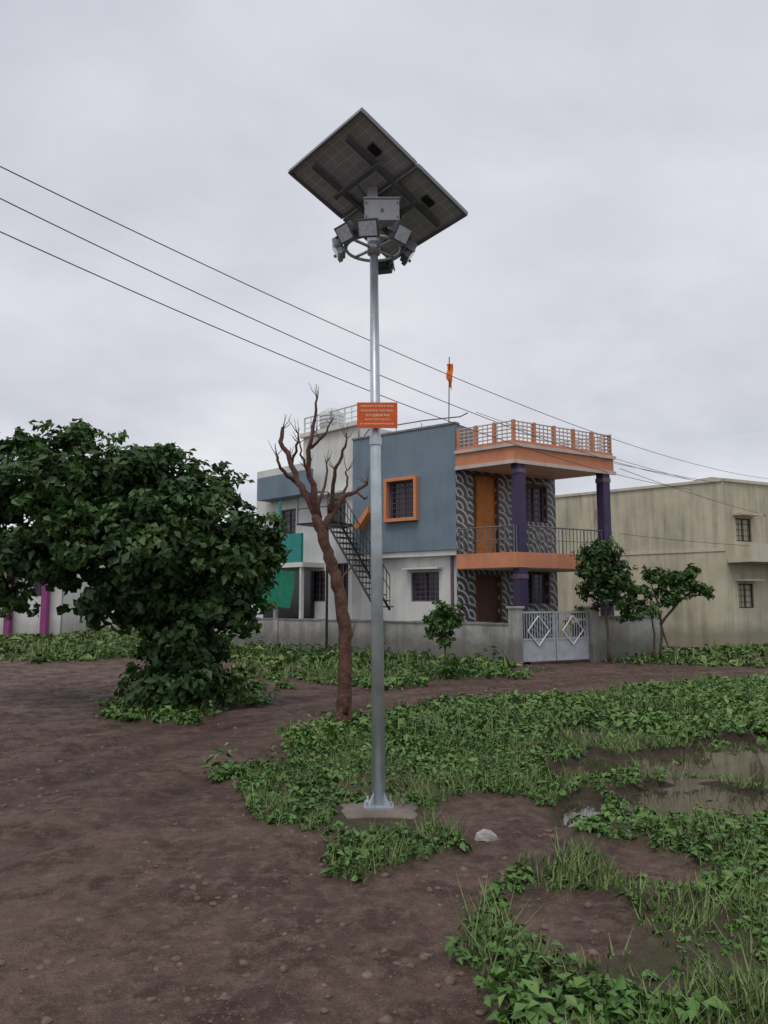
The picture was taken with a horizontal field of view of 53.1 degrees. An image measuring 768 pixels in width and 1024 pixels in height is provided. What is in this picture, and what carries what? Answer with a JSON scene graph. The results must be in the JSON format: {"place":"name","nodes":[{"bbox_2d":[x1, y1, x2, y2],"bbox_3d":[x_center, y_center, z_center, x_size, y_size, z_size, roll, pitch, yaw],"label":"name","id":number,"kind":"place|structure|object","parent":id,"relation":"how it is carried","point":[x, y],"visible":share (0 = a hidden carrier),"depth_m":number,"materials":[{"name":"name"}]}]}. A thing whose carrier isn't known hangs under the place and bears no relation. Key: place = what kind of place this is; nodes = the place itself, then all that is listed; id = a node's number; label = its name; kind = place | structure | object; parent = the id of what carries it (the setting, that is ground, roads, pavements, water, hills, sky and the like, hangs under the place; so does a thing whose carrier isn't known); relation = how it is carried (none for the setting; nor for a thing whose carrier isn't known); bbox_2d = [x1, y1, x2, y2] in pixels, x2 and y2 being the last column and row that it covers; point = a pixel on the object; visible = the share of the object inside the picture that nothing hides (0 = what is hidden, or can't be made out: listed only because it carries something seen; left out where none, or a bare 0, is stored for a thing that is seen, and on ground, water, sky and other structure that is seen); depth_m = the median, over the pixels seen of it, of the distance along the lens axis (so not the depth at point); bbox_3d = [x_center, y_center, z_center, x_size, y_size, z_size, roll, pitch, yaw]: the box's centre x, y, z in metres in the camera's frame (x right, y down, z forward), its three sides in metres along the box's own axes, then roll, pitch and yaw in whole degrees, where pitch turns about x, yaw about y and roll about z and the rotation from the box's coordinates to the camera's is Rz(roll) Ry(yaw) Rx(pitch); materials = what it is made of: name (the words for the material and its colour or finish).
{"place":"outdoors","nodes":[
{"label":"outdoors","id":0,"kind":"place"},
{"bbox_2d":[0,631,767,1023],"bbox_3d":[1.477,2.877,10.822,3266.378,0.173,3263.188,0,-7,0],"label":"ground","id":1,"kind":"structure","parent":0,"point":[50,891],"depth_m":4.46,"materials":[{"name":"brown soil"}]},
{"bbox_2d":[0,566,101,634],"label":"walls","id":2,"kind":"structure","parent":1,"relation":"on","point":[67,622],"depth_m":35.76,"materials":[{"name":"white paint"}]},
{"bbox_2d":[3,574,49,636],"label":"magenta trim","id":3,"kind":"structure","parent":2,"relation":"attached to","point":[44,614],"depth_m":35.30,"materials":[{"name":"paint"}]},
{"bbox_2d":[34,581,40,595],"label":"grilles","id":4,"kind":"object","parent":2,"relation":"on","point":[37,592],"visible":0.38,"depth_m":35.87,"materials":[{"name":"metal"}]},
{"bbox_2d":[35,580,41,595],"bbox_3d":[-18.667,3.477,35.949,5.695,0.971,0.001,0,-7,0],"label":"glass","id":5,"kind":"object","parent":4,"relation":"attached to","point":[37,585],"visible":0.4,"depth_m":35.94,"materials":[{"name":"grey glass"}]},
{"bbox_2d":[0,418,291,709],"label":"leafy tree","id":6,"kind":"object","parent":1,"relation":"on","point":[159,542],"visible":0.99,"depth_m":11.37,"materials":[{"name":"green plant"}]},
{"bbox_2d":[100,566,254,631],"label":"distant house","id":7,"kind":"structure","parent":1,"relation":"on","point":[110,621],"depth_m":42.81,"materials":[{"name":"white paint"}]},
{"bbox_2d":[32,633,507,672],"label":"ground cover plants","id":8,"kind":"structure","parent":1,"relation":"on","point":[303,652],"depth_m":20.93,"materials":[{"name":"green plant"}]},
{"bbox_2d":[273,562,323,618],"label":"porch slab","id":9,"kind":"structure","parent":1,"relation":"on","point":[301,566],"depth_m":25.58,"materials":[{"name":"white paint"}]},
{"bbox_2d":[257,570,294,607],"bbox_3d":[-3.707,2.602,26.024,0.239,1.303,1.865,7,-9,-44],"label":"shade net","id":10,"kind":"object","parent":9,"relation":"hanging from","point":[281,593],"visible":0.56,"depth_m":25.59,"materials":[{"name":"green fabric"}]},
{"bbox_2d":[278,501,302,562],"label":"teal parapet","id":11,"kind":"structure","parent":9,"relation":"on","point":[293,543],"depth_m":25.86,"materials":[{"name":"paint"}]},
{"bbox_2d":[256,426,357,619],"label":"front wall","id":12,"kind":"structure","parent":1,"relation":"on","point":[333,442],"depth_m":26.41,"materials":[{"name":"white paint"}]},
{"bbox_2d":[257,468,320,501],"bbox_3d":[-3.321,-0.916,27.401,0.700,0.824,3.105,7,-9,-44],"label":"balcony band","id":13,"kind":"object","parent":12,"relation":"attached to","point":[279,487],"visible":0.79,"depth_m":27.34,"materials":[{"name":"blue paint"}]},
{"bbox_2d":[263,571,314,618],"bbox_3d":[-3.417,3.360,27.325,0.037,2.459,2.904,7,-9,-44],"label":"porch opening","id":14,"kind":"object","parent":12,"relation":"attached to","point":[292,612],"visible":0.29,"depth_m":26.78,"materials":[{"name":"grey glass"}]},
{"bbox_2d":[282,498,347,601],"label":"window grilles","id":15,"kind":"object","parent":12,"relation":"attached to","point":[319,589],"depth_m":26.26,"materials":[{"name":"black metal"}]},
{"bbox_2d":[284,500,347,599],"bbox_3d":[-2.405,1.450,26.712,2.628,3.666,2.642,0,-7,0],"label":"window glass","id":16,"kind":"object","parent":12,"relation":"in","point":[293,517],"visible":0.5,"depth_m":26.40,"materials":[{"name":"black glass"}]},
{"bbox_2d":[299,420,356,500],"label":"cornice","id":17,"kind":"structure","parent":12,"relation":"attached to","point":[338,492],"depth_m":26.06,"materials":[{"name":"white paint"}]},
{"bbox_2d":[304,404,356,432],"bbox_3d":[-1.847,-3.202,26.604,0.062,0.620,2.907,7,-9,-44],"label":"roof rail","id":18,"kind":"object","parent":12,"relation":"on","point":[337,415],"visible":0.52,"depth_m":26.34,"materials":[{"name":"white metal"}]},
{"bbox_2d":[319,407,343,428],"bbox_3d":[-1.848,-3.289,27.063,0.870,0.760,0.870,0,-7,0],"label":"water tank","id":19,"kind":"object","parent":12,"relation":"on","point":[324,414],"visible":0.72,"depth_m":26.72,"materials":[{"name":"plastic"}]},
{"bbox_2d":[268,382,368,725],"bbox_3d":[-0.873,0.587,10.068,1.342,4.598,0.916,0,-7,0],"label":"pruned tree","id":20,"kind":"object","parent":1,"relation":"on","point":[344,683],"visible":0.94,"depth_m":9.97,"materials":[{"name":"brown plant"}]},
{"bbox_2d":[297,491,392,647],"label":"steel staircase","id":21,"kind":"structure","parent":1,"relation":"on","point":[340,525],"depth_m":23.10,"materials":[{"name":"black metal"}]},
{"bbox_2d":[0,675,691,1023],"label":"gravel stones","id":22,"kind":"object","parent":1,"relation":"on","point":[387,1018],"visible":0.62,"depth_m":3.77,"materials":[{"name":"brown stone"}]},
{"bbox_2d":[352,556,360,619],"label":"side walls","id":23,"kind":"structure","parent":1,"relation":"on","point":[356,599],"depth_m":23.94,"materials":[{"name":"white paint"}]},
{"bbox_2d":[233,619,508,660],"bbox_3d":[-0.950,3.933,23.357,11.650,1.200,0.150,-6,-9,42],"label":"masonry","id":24,"kind":"object","parent":1,"relation":"on","point":[471,640],"visible":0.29,"depth_m":22.05,"materials":[{"name":"paint"}]},
{"bbox_2d":[273,620,444,657],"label":"buttresses","id":25,"kind":"structure","parent":24,"relation":"attached to","point":[276,627],"depth_m":24.12,"materials":[{"name":"paint"}]},
{"bbox_2d":[256,617,507,624],"bbox_3d":[-0.949,3.304,23.431,11.650,0.062,0.220,-6,-9,42],"label":"coping","id":26,"kind":"object","parent":24,"relation":"on","point":[481,623],"visible":0.54,"depth_m":22.39,"materials":[{"name":"grey concrete"}]},
{"bbox_2d":[358,428,392,436],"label":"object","id":27,"kind":"object","parent":1,"relation":"on","point":[362,432],"visible":0.11,"depth_m":25.72,"materials":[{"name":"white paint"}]},
{"bbox_2d":[288,107,467,819],"bbox_3d":[-0.049,-0.281,6.200,1.209,5.435,0.942,6,-9,-40],"label":"solar street light","id":28,"kind":"object","parent":1,"relation":"on","point":[361,172],"visible":0.98,"depth_m":6.28,"materials":[{"name":"metal"}]},
{"bbox_2d":[357,402,396,427],"bbox_3d":[-0.055,-0.786,6.261,0.328,0.213,0.034,0,-7,0],"label":"notice sign","id":29,"kind":"object","parent":28,"relation":"attached to","point":[376,414],"visible":1,"depth_m":6.25,"materials":[{"name":"metal"}]},
{"bbox_2d":[0,626,767,673],"bbox_3d":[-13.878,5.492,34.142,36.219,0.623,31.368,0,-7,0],"label":"field weeds","id":30,"kind":"object","parent":1,"relation":"on","point":[73,638],"visible":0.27,"depth_m":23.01,"materials":[{"name":"green plant"}]},
{"bbox_2d":[40,645,767,689],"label":"weeds roadside","id":31,"kind":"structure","parent":1,"relation":"on","point":[429,675],"depth_m":17.01,"materials":[{"name":"green plant"}]},
{"bbox_2d":[361,556,456,620],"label":"ground wall","id":32,"kind":"structure","parent":1,"relation":"on","point":[404,608],"depth_m":23.00,"materials":[{"name":"white paint"}]},
{"bbox_2d":[357,549,455,558],"bbox_3d":[0.664,1.278,22.971,3.693,0.157,0.248,-5,-8,37],"label":"beam band","id":33,"kind":"object","parent":32,"relation":"attached to","point":[420,554],"visible":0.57,"depth_m":22.57,"materials":[{"name":"white paint"}]},
{"bbox_2d":[352,424,472,553],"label":"blue facade","id":34,"kind":"structure","parent":32,"relation":"on","point":[426,456],"depth_m":22.69,"materials":[{"name":"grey paint"}]},
{"bbox_2d":[354,506,370,529],"bbox_3d":[-0.613,0.198,23.629,0.553,0.692,0.350,-5,-8,37],"label":"orange fin","id":35,"kind":"object","parent":34,"relation":"attached to","point":[364,519],"visible":0.71,"depth_m":23.50,"materials":[{"name":"orange paint"}]},
{"bbox_2d":[383,475,418,522],"bbox_3d":[0.502,-0.373,22.965,1.038,1.322,0.837,0,-7,0],"label":"window surround","id":36,"kind":"object","parent":34,"relation":"attached to","point":[386,482],"visible":1,"depth_m":22.89,"materials":[{"name":"orange paint"}]},
{"bbox_2d":[352,421,459,439],"bbox_3d":[0.585,-2.436,23.365,3.853,0.057,0.250,-5,-8,37],"label":"parapet coping","id":37,"kind":"object","parent":34,"relation":"on","point":[412,429],"visible":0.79,"depth_m":23.05,"materials":[{"name":"grey concrete"}]},
{"bbox_2d":[364,412,467,435],"bbox_3d":[0.885,-2.611,23.163,3.813,0.565,0.036,-5,-8,37],"label":"roof pipe rail","id":38,"kind":"object","parent":34,"relation":"attached to","point":[426,420],"visible":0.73,"depth_m":22.89,"materials":[{"name":"metal"}]},
{"bbox_2d":[450,556,453,615],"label":"rainwater pipes","id":39,"kind":"object","parent":34,"relation":"attached to","point":[452,576],"visible":0.25,"depth_m":22.00,"materials":[{"name":"paint"}]},
{"bbox_2d":[92,662,767,755],"bbox_3d":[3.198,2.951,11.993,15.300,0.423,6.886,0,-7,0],"label":"distant weeds","id":40,"kind":"object","parent":1,"relation":"on","point":[628,717],"visible":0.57,"depth_m":10.37,"materials":[{"name":"green plant"}]},
{"bbox_2d":[421,600,465,678],"bbox_3d":[1.245,2.664,15.949,0.949,1.675,0.775,0,-7,0],"label":"sapling tree","id":41,"kind":"object","parent":1,"relation":"on","point":[442,618],"visible":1,"depth_m":15.86,"materials":[{"name":"green plant"}]},
{"bbox_2d":[201,666,767,850],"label":"tall weeds","id":42,"kind":"object","parent":1,"relation":"on","point":[591,826],"visible":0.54,"depth_m":8.86,"materials":[{"name":"green plant"}]},
{"bbox_2d":[204,720,767,1023],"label":"weeds","id":43,"kind":"object","parent":1,"relation":"on","point":[622,998],"visible":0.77,"depth_m":4.92,"materials":[{"name":"green plant"}]},
{"bbox_2d":[474,829,498,841],"bbox_3d":[0.690,2.184,5.181,0.167,0.085,0.086,0,-7,0],"label":"pale rock","id":44,"kind":"object","parent":1,"relation":"on","point":[486,835],"visible":0.95,"depth_m":5.15,"materials":[{"name":"stone"}]},
{"bbox_2d":[456,470,558,639],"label":"tiled wall","id":45,"kind":"structure","parent":1,"relation":"on","point":[466,587],"depth_m":22.63,"materials":[{"name":"tile"}]},
{"bbox_2d":[390,481,546,603],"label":"window grilles","id":46,"kind":"object","parent":45,"relation":"attached to","point":[533,498],"depth_m":23.17,"materials":[{"name":"black metal"}]},
{"bbox_2d":[476,476,494,552],"bbox_3d":[2.939,0.118,22.479,0.786,2.326,0.070,4,-8,-31],"label":"door","id":47,"kind":"structure","parent":45,"relation":"attached to","point":[485,501],"depth_m":22.48,"materials":[{"name":"brown wood"}]},
{"bbox_2d":[478,577,497,622],"bbox_3d":[2.973,2.916,22.186,0.803,2.050,0.050,4,-8,-31],"label":"ground door","id":48,"kind":"structure","parent":45,"relation":"attached to","point":[488,597],"depth_m":22.23,"materials":[{"name":"brown wood"}]},
{"bbox_2d":[473,473,550,622],"bbox_3d":[3.825,1.460,22.747,2.878,5.071,0.027,4,-8,-31],"label":"door window trim","id":49,"kind":"structure","parent":45,"relation":"attached to","point":[498,547],"depth_m":22.42,"materials":[{"name":"brown wood"}]},
{"bbox_2d":[455,446,616,568],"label":"balcony slabs","id":50,"kind":"structure","parent":45,"relation":"attached to","point":[515,559],"depth_m":21.29,"materials":[{"name":"orange paint"}]},
{"bbox_2d":[459,463,596,571],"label":"soffits","id":51,"kind":"object","parent":50,"relation":"on","point":[542,472],"visible":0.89,"depth_m":22.25,"materials":[{"name":"beige paint"}]},
{"bbox_2d":[454,442,615,474],"bbox_3d":[4.570,-1.505,21.683,4.949,0.558,1.517,1,-7,-10],"label":"slab drip band","id":52,"kind":"object","parent":50,"relation":"attached to","point":[531,462],"visible":1,"depth_m":21.51,"materials":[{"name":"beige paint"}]},
{"bbox_2d":[456,419,612,455],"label":"parapet posts","id":53,"kind":"object","parent":52,"relation":"on","point":[513,438],"visible":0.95,"depth_m":21.71,"materials":[{"name":"orange paint"}]},
{"bbox_2d":[459,420,611,452],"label":"parapet rails","id":54,"kind":"object","parent":50,"relation":"on","point":[601,440],"visible":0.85,"depth_m":21.86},
{"bbox_2d":[506,606,600,665],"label":"entrance gate","id":55,"kind":"structure","parent":1,"relation":"on","point":[534,649],"depth_m":19.99,"materials":[{"name":"metal"}]},
{"bbox_2d":[563,605,585,636],"bbox_3d":[5.413,3.233,21.051,0.743,1.376,0.834,4,-8,-32],"label":"garden shrub","id":56,"kind":"object","parent":1,"relation":"on","point":[580,608],"visible":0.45,"depth_m":21.08,"materials":[{"name":"green plant"}]},
{"bbox_2d":[569,535,637,661],"bbox_3d":[5.738,2.263,20.052,1.944,3.233,1.499,5,-8,-37],"label":"courtyard tree","id":57,"kind":"object","parent":1,"relation":"on","point":[605,583],"visible":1,"depth_m":19.82,"materials":[{"name":"green plant"}]},
{"bbox_2d":[599,617,659,659],"bbox_3d":[6.779,3.645,21.534,2.914,1.350,0.150,5,-8,-35],"label":"masonry","id":58,"kind":"object","parent":1,"relation":"on","point":[630,637],"visible":0.43,"depth_m":21.50,"materials":[{"name":"paint"}]},
{"bbox_2d":[599,615,658,617],"bbox_3d":[6.791,2.944,21.624,2.944,0.057,0.210,5,-8,-35],"label":"coping","id":59,"kind":"object","parent":58,"relation":"on","point":[621,617],"visible":0.21,"depth_m":21.19,"materials":[{"name":"grey concrete"}]},
{"bbox_2d":[550,738,767,827],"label":"puddle","id":60,"kind":"object","parent":1,"relation":"on","point":[682,792],"visible":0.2,"depth_m":7.32,"materials":[{"name":"liquid"}]},
{"bbox_2d":[555,481,767,646],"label":"walls","id":61,"kind":"structure","parent":1,"relation":"on","point":[676,515],"depth_m":27.38,"materials":[{"name":"beige paint"}]},
{"bbox_2d":[0,166,767,545],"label":"power lines","id":62,"kind":"object","parent":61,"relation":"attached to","point":[328,352],"visible":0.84,"depth_m":13.83,"materials":[{"name":"black rubber"}]},
{"bbox_2d":[555,478,767,581],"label":"building ledges","id":63,"kind":"object","parent":61,"relation":"attached to","point":[758,553],"visible":0.86,"depth_m":26.99,"materials":[{"name":"beige concrete"}]},
{"bbox_2d":[696,477,718,480],"bbox_3d":[11.957,-0.768,28.030,0.800,0.880,0.700,3,-7,-26],"label":"roof box","id":64,"kind":"object","parent":61,"relation":"on","point":[708,478],"visible":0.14,"depth_m":27.72,"materials":[{"name":"beige concrete"}]},
{"bbox_2d":[735,518,752,607],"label":"window frames","id":65,"kind":"structure","parent":61,"relation":"attached to","point":[750,585],"depth_m":26.96,"materials":[{"name":"grey metal"}]},
{"bbox_2d":[615,563,715,658],"bbox_3d":[7.513,2.643,20.424,2.666,2.591,1.142,-1,-7,9],"label":"drooping tree","id":66,"kind":"object","parent":1,"relation":"on","point":[675,581],"visible":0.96,"depth_m":20.35,"materials":[{"name":"green plant"}]},
{"bbox_2d":[664,643,767,665],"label":"lawn verge","id":67,"kind":"structure","parent":1,"relation":"on","point":[719,660],"depth_m":21.78,"materials":[{"name":"green plant"}]},
{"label":"porch floor","id":68,"kind":"structure","parent":1,"relation":"on","visible":0},
{"bbox_2d":[511,463,613,662],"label":"columns","id":69,"kind":"structure","parent":68,"relation":"on","point":[518,491],"depth_m":20.86,"materials":[{"name":"purple paint"}]},
{"bbox_2d":[510,468,610,578],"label":"column caps","id":70,"kind":"object","parent":69,"relation":"attached to","point":[525,576],"depth_m":20.90,"materials":[{"name":"paint"}]},
{"bbox_2d":[0,0,767,528],"label":"sky","id":71,"kind":"structure","parent":0,"point":[605,272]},
{"bbox_2d":[200,723,767,1023],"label":"grass","id":72,"kind":"structure","parent":0,"point":[434,827],"depth_m":4.52,"materials":[{"name":"green plant"}]},
{"bbox_2d":[458,525,611,553],"bbox_3d":[4.408,0.816,21.619,4.588,0.741,1.933,0,-7,0],"label":"balcony railing","id":73,"kind":"object","parent":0,"point":[528,539],"visible":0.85,"depth_m":21.30,"materials":[{"name":"grey metal"}]},
{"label":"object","id":74,"kind":"object","parent":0,"visible":0},
{"bbox_3d":[2.236,-1.261,24.285,6.197,0.340,4.050,0,-7,0],"label":"roof slab","id":75,"kind":"object","parent":74,"relation":"on","visible":0},
{"bbox_2d":[446,357,452,421],"bbox_3d":[2.020,-3.483,23.561,0.222,2.618,0.091,1,-7,-8],"label":"flag","id":76,"kind":"object","parent":75,"relation":"on","point":[449,371],"visible":0.87,"depth_m":23.62,"materials":[{"name":"orange fabric"}]}
]}

